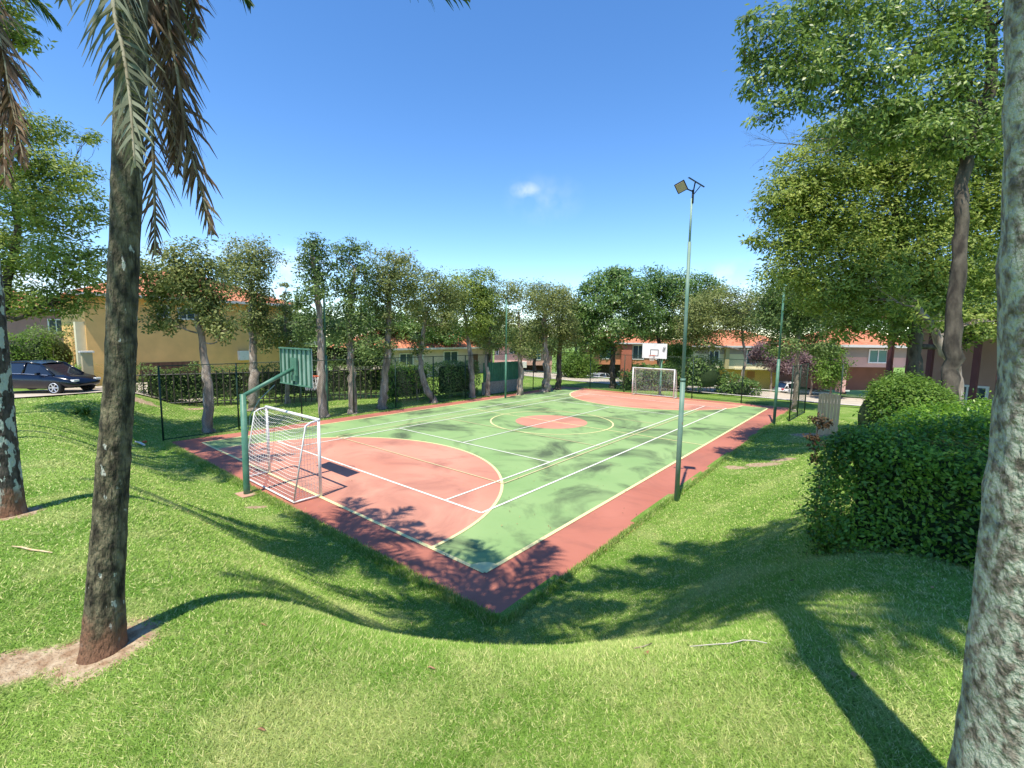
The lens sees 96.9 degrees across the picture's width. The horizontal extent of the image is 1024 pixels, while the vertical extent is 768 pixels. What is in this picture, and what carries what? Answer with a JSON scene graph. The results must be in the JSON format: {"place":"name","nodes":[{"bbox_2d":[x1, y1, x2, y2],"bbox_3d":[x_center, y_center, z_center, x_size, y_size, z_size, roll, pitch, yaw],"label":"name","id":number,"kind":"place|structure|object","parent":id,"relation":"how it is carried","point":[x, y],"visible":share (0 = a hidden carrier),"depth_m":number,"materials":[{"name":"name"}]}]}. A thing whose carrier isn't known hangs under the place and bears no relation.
{"place":"outdoors","nodes":[
{"label":"outdoors","id":0,"kind":"place"},
{"bbox_2d":[13,382,215,401],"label":"path","id":1,"kind":"structure","parent":0,"point":[32,393],"depth_m":22.95,"materials":[{"name":"beige concrete"}]},
{"bbox_2d":[11,360,100,393],"bbox_3d":[-23.219,-0.377,22.461,4.520,1.570,2.140,1,6,0],"label":"parked car","id":2,"kind":"object","parent":1,"relation":"on","point":[54,377],"visible":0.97,"depth_m":21.74,"materials":[{"name":"blue paint"}]},
{"bbox_2d":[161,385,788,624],"bbox_3d":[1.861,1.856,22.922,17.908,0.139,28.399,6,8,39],"label":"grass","id":3,"kind":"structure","parent":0,"point":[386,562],"depth_m":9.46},
{"bbox_2d":[0,337,973,767],"bbox_3d":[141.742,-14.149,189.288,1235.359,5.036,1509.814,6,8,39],"label":"ground","id":4,"kind":"structure","parent":0,"point":[26,663],"depth_m":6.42,"materials":[{"name":"green plant"}]},
{"bbox_2d":[0,5,42,96],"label":"palm tree","id":5,"kind":"object","parent":4,"relation":"on","point":[25,78],"visible":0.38,"depth_m":12.80,"materials":[{"name":"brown plant"}]},
{"bbox_2d":[0,0,58,58],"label":"spreading tree","id":6,"kind":"object","parent":4,"relation":"on","point":[20,46],"visible":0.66,"depth_m":11.23,"materials":[{"name":"green plant"}]},
{"bbox_2d":[7,327,57,360],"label":"shrub","id":7,"kind":"object","parent":4,"relation":"on","point":[18,352],"visible":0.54,"depth_m":25.63,"materials":[{"name":"green plant"}]},
{"bbox_2d":[12,546,52,552],"bbox_3d":[-4.291,1.476,4.062,0.573,0.043,0.033,3,6,19],"label":"dry leaf sheath","id":8,"kind":"object","parent":4,"relation":"on","point":[31,549],"visible":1,"depth_m":4.06,"materials":[{"name":"beige plant"}]},
{"bbox_2d":[7,291,62,345],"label":"pink house","id":9,"kind":"structure","parent":4,"relation":"on","point":[15,327],"depth_m":36.97,"materials":[{"name":"paint"}]},
{"bbox_2d":[47,319,61,332],"bbox_3d":[-38.218,-4.843,38.043,0.090,1.200,1.000,6,8,39],"label":"window","id":10,"kind":"structure","parent":9,"relation":"in","point":[58,321],"depth_m":38.00,"materials":[{"name":"grey glass"}]},
{"bbox_2d":[15,0,61,31],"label":"palm tree","id":11,"kind":"object","parent":4,"relation":"on","point":[43,8],"visible":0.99,"depth_m":10.27,"materials":[{"name":"green plant"}]},
{"bbox_2d":[12,322,76,365],"bbox_3d":[-28.134,-1.893,27.950,3.868,3.940,3.799,6,8,39],"label":"shrub","id":12,"kind":"object","parent":4,"relation":"on","point":[63,352],"visible":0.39,"depth_m":27.09,"materials":[{"name":"green plant"}]},
{"bbox_2d":[0,105,109,323],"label":"spreading tree","id":13,"kind":"object","parent":4,"relation":"on","point":[25,199],"visible":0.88,"depth_m":15.22,"materials":[{"name":"green plant"}]},
{"bbox_2d":[68,404,99,416],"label":"strap leaf plant","id":14,"kind":"object","parent":4,"relation":"on","point":[83,410],"visible":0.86,"depth_m":17.55,"materials":[{"name":"green plant"}]},
{"bbox_2d":[78,351,94,388],"bbox_3d":[-22.370,-0.696,23.927,0.560,2.080,0.560,6,8,39],"label":"gatepost","id":15,"kind":"object","parent":4,"relation":"on","point":[87,366],"visible":0.57,"depth_m":23.74,"materials":[{"name":"grey"}]},
{"bbox_2d":[0,0,254,518],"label":"palm tree","id":16,"kind":"object","parent":4,"relation":"on","point":[12,498],"visible":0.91,"depth_m":4.86,"materials":[{"name":"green plant"}]},
{"bbox_2d":[56,271,315,385],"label":"yellow house","id":17,"kind":"structure","parent":4,"relation":"on","point":[158,348],"depth_m":29.10,"materials":[{"name":"paint"}]},
{"bbox_2d":[178,307,194,319],"bbox_3d":[-21.154,-4.562,29.495,0.090,0.800,1.000,6,8,39],"label":"window","id":18,"kind":"structure","parent":17,"relation":"in","point":[183,317],"depth_m":29.52,"materials":[{"name":"grey glass"}]},
{"bbox_2d":[138,235,243,432],"bbox_3d":[-13.973,-1.983,19.316,4.887,8.587,3.111,1,6,1],"label":"paper bark tree","id":19,"kind":"object","parent":4,"relation":"on","point":[182,281],"visible":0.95,"depth_m":18.97,"materials":[{"name":"green plant"}]},
{"bbox_2d":[214,231,290,410],"bbox_3d":[-14.420,-3.243,24.680,4.034,9.926,3.555,2,6,9],"label":"paper bark tree","id":20,"kind":"object","parent":4,"relation":"on","point":[248,265],"visible":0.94,"depth_m":24.26,"materials":[{"name":"green plant"}]},
{"bbox_2d":[54,0,470,664],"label":"palm tree","id":21,"kind":"object","parent":4,"relation":"on","point":[134,60],"visible":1,"depth_m":2.60,"materials":[{"name":"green plant"}]},
{"bbox_2d":[135,366,414,406],"bbox_3d":[-13.323,0.172,27.307,15.316,2.236,0.065,-3,7,-29],"label":"iron railing","id":22,"kind":"object","parent":4,"relation":"on","point":[263,398],"visible":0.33,"depth_m":26.05,"materials":[{"name":"metal"}]},
{"bbox_2d":[136,360,415,404],"bbox_3d":[-13.492,-0.193,27.875,15.803,2.776,1.799,-3,7,-29],"label":"garden hedge","id":23,"kind":"object","parent":4,"relation":"on","point":[154,380],"visible":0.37,"depth_m":26.27,"materials":[{"name":"green plant"}]},
{"bbox_2d":[235,347,318,497],"bbox_3d":[-6.528,0.975,12.674,2.204,3.958,1.716,-2,7,-28],"label":"basketball hoop","id":24,"kind":"object","parent":4,"relation":"on","point":[296,368],"visible":0.98,"depth_m":12.31,"materials":[{"name":"green paint"}]},
{"bbox_2d":[262,282,309,403],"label":"paper bark tree","id":25,"kind":"object","parent":4,"relation":"on","point":[285,308],"visible":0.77,"depth_m":26.85,"materials":[{"name":"green plant"}]},
{"bbox_2d":[270,301,329,342],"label":"shade tree","id":26,"kind":"object","parent":4,"relation":"on","point":[309,337],"visible":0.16,"depth_m":33.63,"materials":[{"name":"green plant"}]},
{"bbox_2d":[286,231,341,418],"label":"paper bark tree","id":27,"kind":"object","parent":4,"relation":"on","point":[317,276],"visible":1,"depth_m":22.76,"materials":[{"name":"green plant"}]},
{"bbox_2d":[321,278,328,412],"bbox_3d":[-9.624,-1.814,23.432,0.263,7.136,0.160,6,8,39],"label":"floodlight post","id":28,"kind":"object","parent":4,"relation":"on","point":[326,384],"visible":0.65,"depth_m":23.42,"materials":[{"name":"green metal"}]},
{"bbox_2d":[314,298,364,369],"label":"shade tree","id":29,"kind":"object","parent":4,"relation":"on","point":[330,316],"visible":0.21,"depth_m":39.15,"materials":[{"name":"green plant"}]},
{"bbox_2d":[292,338,395,370],"bbox_3d":[-11.064,-2.064,29.723,6.864,2.319,2.273,1,6,0],"label":"shrub","id":30,"kind":"object","parent":4,"relation":"on","point":[336,353],"visible":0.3,"depth_m":29.61,"materials":[{"name":"green plant"}]},
{"bbox_2d":[314,233,391,414],"bbox_3d":[-8.333,-3.045,24.185,3.941,9.834,2.834,0,6,-8],"label":"paper bark tree","id":31,"kind":"object","parent":4,"relation":"on","point":[351,289],"visible":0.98,"depth_m":23.93,"materials":[{"name":"green plant"}]},
{"bbox_2d":[157,352,556,440],"bbox_3d":[-4.670,-0.221,28.415,0.066,3.054,28.234,6,8,39],"label":"chain link fence","id":32,"kind":"object","parent":4,"relation":"on","point":[301,392],"visible":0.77,"depth_m":23.11,"materials":[{"name":"green metal"}]},
{"bbox_2d":[340,296,402,368],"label":"shade tree","id":33,"kind":"object","parent":4,"relation":"on","point":[377,330],"visible":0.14,"depth_m":41.65,"materials":[{"name":"green plant"}]},
{"bbox_2d":[356,244,430,408],"bbox_3d":[-6.760,-3.111,26.100,4.078,9.600,3.800,6,8,39],"label":"paper bark tree","id":34,"kind":"object","parent":4,"relation":"on","point":[387,284],"visible":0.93,"depth_m":25.64,"materials":[{"name":"green plant"}]},
{"bbox_2d":[380,362,436,402],"bbox_3d":[-6.666,-0.107,29.510,1.610,2.642,4.342,6,8,39],"label":"garden hedge","id":35,"kind":"object","parent":4,"relation":"on","point":[412,383],"visible":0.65,"depth_m":29.12,"materials":[{"name":"green plant"}]},
{"bbox_2d":[378,302,440,346],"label":"shade tree","id":36,"kind":"object","parent":4,"relation":"on","point":[407,328],"visible":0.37,"depth_m":43.02,"materials":[{"name":"green plant"}]},
{"bbox_2d":[327,331,492,376],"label":"pale house","id":37,"kind":"structure","parent":4,"relation":"on","point":[447,352],"depth_m":45.00,"materials":[{"name":"paint"}]},
{"bbox_2d":[399,353,413,365],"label":"window","id":38,"kind":"structure","parent":37,"relation":"in","point":[400,354],"depth_m":42.12,"materials":[{"name":"glass"}]},
{"bbox_2d":[443,351,457,363],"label":"window","id":39,"kind":"structure","parent":37,"relation":"in","point":[447,355],"depth_m":46.39,"materials":[{"name":"glass"}]},
{"bbox_2d":[473,354,477,372],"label":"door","id":40,"kind":"structure","parent":37,"relation":"in","point":[476,355],"depth_m":49.29,"materials":[{"name":"brown wood"}]},
{"bbox_2d":[395,265,475,402],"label":"paper bark tree","id":41,"kind":"object","parent":4,"relation":"on","point":[444,297],"visible":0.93,"depth_m":28.12,"materials":[{"name":"green plant"}]},
{"bbox_2d":[426,313,469,345],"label":"shade tree","id":42,"kind":"object","parent":4,"relation":"on","point":[449,340],"visible":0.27,"depth_m":45.01,"materials":[{"name":"green plant"}]},
{"bbox_2d":[431,358,481,397],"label":"garden hedge","id":43,"kind":"object","parent":4,"relation":"on","point":[459,378],"visible":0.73,"depth_m":31.02,"materials":[{"name":"green plant"}]},
{"bbox_2d":[434,264,508,397],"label":"paper bark tree","id":44,"kind":"object","parent":4,"relation":"on","point":[482,315],"visible":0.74,"depth_m":30.57,"materials":[{"name":"green plant"}]},
{"bbox_2d":[172,386,788,612],"bbox_3d":[2.161,2.006,22.889,17.205,0.276,28.065,6,8,39],"label":"court","id":45,"kind":"object","parent":4,"relation":"on","point":[487,452],"visible":0.7,"depth_m":14.33,"materials":[{"name":"green paint"}]},
{"bbox_2d":[248,405,321,502],"bbox_3d":[-6.422,1.825,12.522,3.160,2.078,0.764,6,8,39],"label":"football goal","id":46,"kind":"object","parent":45,"relation":"on","point":[267,434],"visible":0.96,"depth_m":12.23,"materials":[{"name":"white paint"}]},
{"bbox_2d":[504,297,508,397],"bbox_3d":[-0.382,-2.328,30.734,0.263,6.979,0.160,6,8,39],"label":"floodlight post","id":47,"kind":"object","parent":45,"relation":"on","point":[506,353],"visible":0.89,"depth_m":30.75,"materials":[{"name":"green metal"}]},
{"bbox_2d":[642,343,666,395],"bbox_3d":[10.552,-0.925,32.668,2.204,3.958,1.716,-2,7,-28],"label":"basketball hoop","id":48,"kind":"object","parent":45,"relation":"on","point":[654,351],"visible":0.98,"depth_m":32.33,"materials":[{"name":"white paint"}]},
{"bbox_2d":[632,367,676,398],"bbox_3d":[10.391,-0.134,33.034,3.160,2.078,0.784,6,8,39],"label":"football goal","id":49,"kind":"object","parent":45,"relation":"on","point":[674,376],"visible":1,"depth_m":33.02,"materials":[{"name":"white paint"}]},
{"bbox_2d":[673,177,704,500],"bbox_3d":[4.297,-0.919,11.578,0.709,8.451,0.397,2,6,15],"label":"floodlight post","id":50,"kind":"object","parent":45,"relation":"on","point":[680,186],"visible":0.94,"depth_m":11.53,"materials":[{"name":"metal"}]},
{"bbox_2d":[772,279,785,423],"bbox_3d":[13.297,-1.580,22.502,0.263,7.495,0.160,6,8,39],"label":"floodlight post","id":51,"kind":"object","parent":45,"relation":"on","point":[776,384],"visible":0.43,"depth_m":22.57,"materials":[{"name":"green metal"}]},
{"bbox_2d":[461,312,519,362],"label":"shade tree","id":52,"kind":"object","parent":4,"relation":"on","point":[489,359],"visible":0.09,"depth_m":48.61,"materials":[{"name":"green plant"}]},
{"bbox_2d":[470,284,516,396],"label":"paper bark tree","id":53,"kind":"object","parent":4,"relation":"on","point":[490,345],"visible":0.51,"depth_m":31.86,"materials":[{"name":"green plant"}]},
{"bbox_2d":[482,361,518,394],"bbox_3d":[-0.717,-0.481,34.397,0.200,2.400,4.410,6,8,39],"label":"panel fence","id":54,"kind":"object","parent":4,"relation":"on","point":[513,385],"visible":0.67,"depth_m":34.17,"materials":[{"name":"metal"}]},
{"bbox_2d":[490,277,552,394],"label":"paper bark tree","id":55,"kind":"object","parent":4,"relation":"on","point":[519,349],"visible":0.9,"depth_m":32.54,"materials":[{"name":"green plant"}]},
{"bbox_2d":[494,340,551,372],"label":"pink house","id":56,"kind":"structure","parent":4,"relation":"on","point":[501,357],"depth_m":61.63,"materials":[{"name":"paint"}]},
{"bbox_2d":[508,320,557,372],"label":"shade tree","id":57,"kind":"object","parent":4,"relation":"on","point":[538,349],"visible":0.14,"depth_m":52.83,"materials":[{"name":"green plant"}]},
{"bbox_2d":[522,276,582,391],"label":"paper bark tree","id":58,"kind":"object","parent":4,"relation":"on","point":[556,311],"visible":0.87,"depth_m":34.60,"materials":[{"name":"green plant"}]},
{"bbox_2d":[547,283,582,389],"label":"paper bark tree","id":59,"kind":"object","parent":4,"relation":"on","point":[559,348],"visible":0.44,"depth_m":36.26,"materials":[{"name":"green plant"}]},
{"bbox_2d":[551,349,600,378],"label":"bright tree","id":60,"kind":"object","parent":4,"relation":"on","point":[580,370],"visible":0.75,"depth_m":47.26,"materials":[{"name":"green plant"}]},
{"bbox_2d":[558,305,599,350],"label":"shade tree","id":61,"kind":"object","parent":4,"relation":"on","point":[574,333],"depth_m":57.52,"materials":[{"name":"green plant"}]},
{"bbox_2d":[591,372,609,377],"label":"parked car","id":62,"kind":"object","parent":4,"relation":"on","point":[604,374],"visible":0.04,"depth_m":52.82,"materials":[{"name":"grey paint"}]},
{"bbox_2d":[566,264,670,388],"bbox_3d":[8.626,-4.627,38.149,7.505,10.866,8.320,6,8,39],"label":"shade tree","id":63,"kind":"object","parent":4,"relation":"on","point":[592,316],"visible":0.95,"depth_m":37.05,"materials":[{"name":"green plant"}]},
{"bbox_2d":[582,331,670,377],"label":"orange house","id":64,"kind":"structure","parent":4,"relation":"on","point":[632,349],"depth_m":59.56,"materials":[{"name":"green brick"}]},
{"bbox_2d":[632,345,643,359],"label":"window","id":65,"kind":"structure","parent":64,"relation":"in","point":[637,349],"depth_m":59.52,"materials":[{"name":"white glass"}]},
{"bbox_2d":[615,369,637,390],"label":"shrub","id":66,"kind":"object","parent":4,"relation":"on","point":[626,384],"visible":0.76,"depth_m":36.59,"materials":[{"name":"green plant"}]},
{"bbox_2d":[629,360,688,391],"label":"shrub","id":67,"kind":"object","parent":4,"relation":"on","point":[666,380],"visible":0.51,"depth_m":36.59,"materials":[{"name":"green plant"}]},
{"bbox_2d":[561,352,771,404],"bbox_3d":[10.447,-0.627,34.299,16.061,3.024,0.103,6,8,39],"label":"chain link fence","id":68,"kind":"object","parent":4,"relation":"on","point":[590,373],"visible":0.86,"depth_m":32.72,"materials":[{"name":"green metal"}]},
{"bbox_2d":[662,339,698,373],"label":"bright tree","id":69,"kind":"object","parent":4,"relation":"on","point":[675,352],"visible":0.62,"depth_m":44.28,"materials":[{"name":"green plant"}]},
{"bbox_2d":[629,262,733,365],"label":"shade tree","id":70,"kind":"object","parent":4,"relation":"on","point":[672,286],"visible":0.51,"depth_m":40.03,"materials":[{"name":"green plant"}]},
{"bbox_2d":[526,375,860,405],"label":"kerb","id":71,"kind":"structure","parent":4,"relation":"on","point":[707,392],"depth_m":33.83,"materials":[{"name":"concrete"}]},
{"bbox_2d":[677,353,728,391],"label":"shrub","id":72,"kind":"object","parent":4,"relation":"on","point":[711,377],"visible":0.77,"depth_m":34.89,"materials":[{"name":"green plant"}]},
{"bbox_2d":[667,282,767,393],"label":"shade tree","id":73,"kind":"object","parent":4,"relation":"on","point":[703,305],"visible":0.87,"depth_m":34.57,"materials":[{"name":"green plant"}]},
{"bbox_2d":[668,330,778,390],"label":"cream house","id":74,"kind":"structure","parent":4,"relation":"on","point":[727,354],"depth_m":49.79,"materials":[{"name":"paint"}]},
{"bbox_2d":[709,350,719,361],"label":"window","id":75,"kind":"structure","parent":74,"relation":"in","point":[716,353],"depth_m":49.61,"materials":[{"name":"grey glass"}]},
{"bbox_2d":[746,349,754,364],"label":"window","id":76,"kind":"structure","parent":74,"relation":"in","point":[747,353],"depth_m":49.66,"materials":[{"name":"white paint"}]},
{"bbox_2d":[747,371,754,387],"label":"door","id":77,"kind":"structure","parent":74,"relation":"in","point":[752,373],"depth_m":52.35,"materials":[{"name":"brown wood"}]},
{"bbox_2d":[690,640,766,646],"bbox_3d":[1.216,1.460,2.575,0.420,0.047,0.062,1,6,3],"label":"dry frond rib","id":78,"kind":"object","parent":4,"relation":"on","point":[729,643],"visible":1,"depth_m":2.56,"materials":[{"name":"beige plant"}]},
{"bbox_2d":[712,303,750,328],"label":"shade tree","id":79,"kind":"object","parent":4,"relation":"on","point":[738,309],"visible":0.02,"depth_m":69.31,"materials":[{"name":"green plant"}]},
{"bbox_2d":[714,371,761,395],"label":"shrub","id":80,"kind":"object","parent":4,"relation":"on","point":[746,387],"visible":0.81,"depth_m":34.33,"materials":[{"name":"green plant"}]},
{"bbox_2d":[746,337,792,391],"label":"blossom tree","id":81,"kind":"object","parent":4,"relation":"on","point":[756,355],"visible":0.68,"depth_m":39.69,"materials":[{"name":"purple plant"}]},
{"bbox_2d":[747,287,820,333],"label":"shade tree","id":82,"kind":"object","parent":4,"relation":"on","point":[770,318],"visible":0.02,"depth_m":59.00,"materials":[{"name":"green plant"}]},
{"bbox_2d":[742,272,849,411],"bbox_3d":[16.929,-2.622,27.209,6.450,8.794,4.868,0,6,-4],"label":"shade tree","id":83,"kind":"object","parent":4,"relation":"on","point":[794,327],"visible":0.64,"depth_m":26.63,"materials":[{"name":"green plant"}]},
{"bbox_2d":[772,381,831,394],"bbox_3d":[25.526,0.546,39.917,4.420,1.570,2.140,1,6,0],"label":"parked car","id":84,"kind":"object","parent":4,"relation":"on","point":[784,386],"visible":0.21,"depth_m":39.11,"materials":[{"name":"white paint"}]},
{"bbox_2d":[785,348,830,394],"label":"blossom tree","id":85,"kind":"object","parent":4,"relation":"on","point":[804,359],"visible":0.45,"depth_m":35.72,"materials":[{"name":"purple plant"}]},
{"bbox_2d":[788,363,843,421],"bbox_3d":[16.166,0.428,25.212,4.560,3.037,1.566,-2,7,-26],"label":"chain link fence","id":86,"kind":"object","parent":4,"relation":"on","point":[798,390],"visible":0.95,"depth_m":25.00,"materials":[{"name":"green metal"}]},
{"bbox_2d":[802,412,833,498],"bbox_3d":[5.136,1.398,7.662,0.468,1.886,0.430,1,6,-1],"label":"shrub","id":87,"kind":"object","parent":4,"relation":"on","point":[814,438],"visible":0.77,"depth_m":7.60,"materials":[{"name":"green plant"}]},
{"bbox_2d":[816,393,840,434],"bbox_3d":[13.514,1.390,19.421,0.794,1.981,0.071,6,8,39],"label":"board fence","id":88,"kind":"object","parent":4,"relation":"on","point":[828,410],"visible":0.56,"depth_m":19.34,"materials":[{"name":"grey wood"}]},
{"bbox_2d":[809,339,857,393],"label":"bright tree","id":89,"kind":"object","parent":4,"relation":"on","point":[827,372],"visible":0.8,"depth_m":32.77,"materials":[{"name":"green plant"}]},
{"bbox_2d":[779,329,906,391],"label":"rose house","id":90,"kind":"structure","parent":4,"relation":"on","point":[870,357],"depth_m":33.86,"materials":[{"name":"paint"}]},
{"bbox_2d":[867,349,887,362],"bbox_3d":[27.224,-2.058,33.758,1.439,1.037,0.090,1,6,0],"label":"window","id":91,"kind":"structure","parent":90,"relation":"in","point":[874,355],"depth_m":33.74,"materials":[{"name":"glass"}]},
{"bbox_2d":[807,279,879,394],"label":"shade tree","id":92,"kind":"object","parent":4,"relation":"on","point":[843,393],"visible":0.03,"depth_m":52.51,"materials":[{"name":"green plant"}]},
{"bbox_2d":[722,0,1004,400],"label":"spreading tree","id":93,"kind":"object","parent":4,"relation":"on","point":[915,122],"visible":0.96,"depth_m":11.32,"materials":[{"name":"green plant"}]},
{"bbox_2d":[741,110,839,167],"bbox_3d":[7.268,-6.327,11.787,2.381,1.708,1.492,3,7,22],"label":"bare branch","id":94,"kind":"object","parent":93,"relation":"attached to","point":[789,143],"visible":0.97,"depth_m":11.99,"materials":[{"name":"grey plant"}]},
{"bbox_2d":[736,83,1003,378],"bbox_3d":[13.617,-4.452,16.385,11.431,13.392,5.063,0,6,-3],"label":"spreading tree","id":95,"kind":"object","parent":4,"relation":"on","point":[884,244],"visible":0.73,"depth_m":15.40,"materials":[{"name":"green plant"}]},
{"bbox_2d":[789,388,993,571],"bbox_3d":[6.809,1.311,5.171,5.524,2.253,4.922,-4,7,-36],"label":"clipped bush","id":96,"kind":"object","parent":4,"relation":"on","point":[919,494],"visible":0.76,"depth_m":5.03,"materials":[{"name":"green plant"}]},
{"bbox_2d":[863,278,922,329],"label":"shade tree","id":97,"kind":"object","parent":4,"relation":"on","point":[880,312],"depth_m":49.32,"materials":[{"name":"green plant"}]},
{"bbox_2d":[857,365,964,435],"bbox_3d":[10.039,0.826,11.424,2.284,2.578,2.654,6,8,39],"label":"clipped bush","id":98,"kind":"object","parent":4,"relation":"on","point":[883,393],"visible":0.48,"depth_m":11.05,"materials":[{"name":"green plant"}]},
{"bbox_2d":[838,261,996,403],"bbox_3d":[11.706,-0.624,13.458,4.165,5.668,1.980,0,6,-6],"label":"spreading tree","id":99,"kind":"object","parent":4,"relation":"on","point":[932,328],"visible":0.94,"depth_m":12.94,"materials":[{"name":"green plant"}]},
{"bbox_2d":[882,310,996,405],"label":"brown house","id":100,"kind":"structure","parent":4,"relation":"on","point":[979,369],"depth_m":19.61,"materials":[{"name":"brown paint"}]},
{"bbox_2d":[964,385,988,405],"bbox_3d":[20.241,0.638,20.208,0.090,1.200,1.400,-2,7,-22],"label":"window","id":101,"kind":"structure","parent":100,"relation":"in","point":[966,387],"depth_m":19.77,"materials":[{"name":"glass"}]},
{"bbox_2d":[925,253,996,309],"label":"shade tree","id":102,"kind":"object","parent":4,"relation":"on","point":[977,297],"visible":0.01,"depth_m":41.87,"materials":[{"name":"green plant"}]},
{"bbox_2d":[946,0,1023,767],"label":"palm tree","id":103,"kind":"object","parent":4,"relation":"on","point":[989,726],"visible":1,"depth_m":1.08,"materials":[{"name":"grey plant"}]},
{"bbox_2d":[0,0,1003,339],"label":"sky","id":104,"kind":"structure","parent":0,"point":[532,139],"materials":[{"name":"blue"}]},
{"bbox_2d":[151,422,933,676],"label":"fallen leaves","id":105,"kind":"object","parent":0,"point":[852,673],"visible":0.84,"depth_m":6.65,"materials":[{"name":"brown plant"}]},
{"bbox_2d":[524,371,864,405],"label":"road","id":106,"kind":"structure","parent":0,"point":[844,400],"depth_m":35.91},
{"bbox_2d":[527,370,864,396],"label":"pavement","id":107,"kind":"structure","parent":0,"point":[753,388],"depth_m":38.50,"materials":[{"name":"grey concrete"}]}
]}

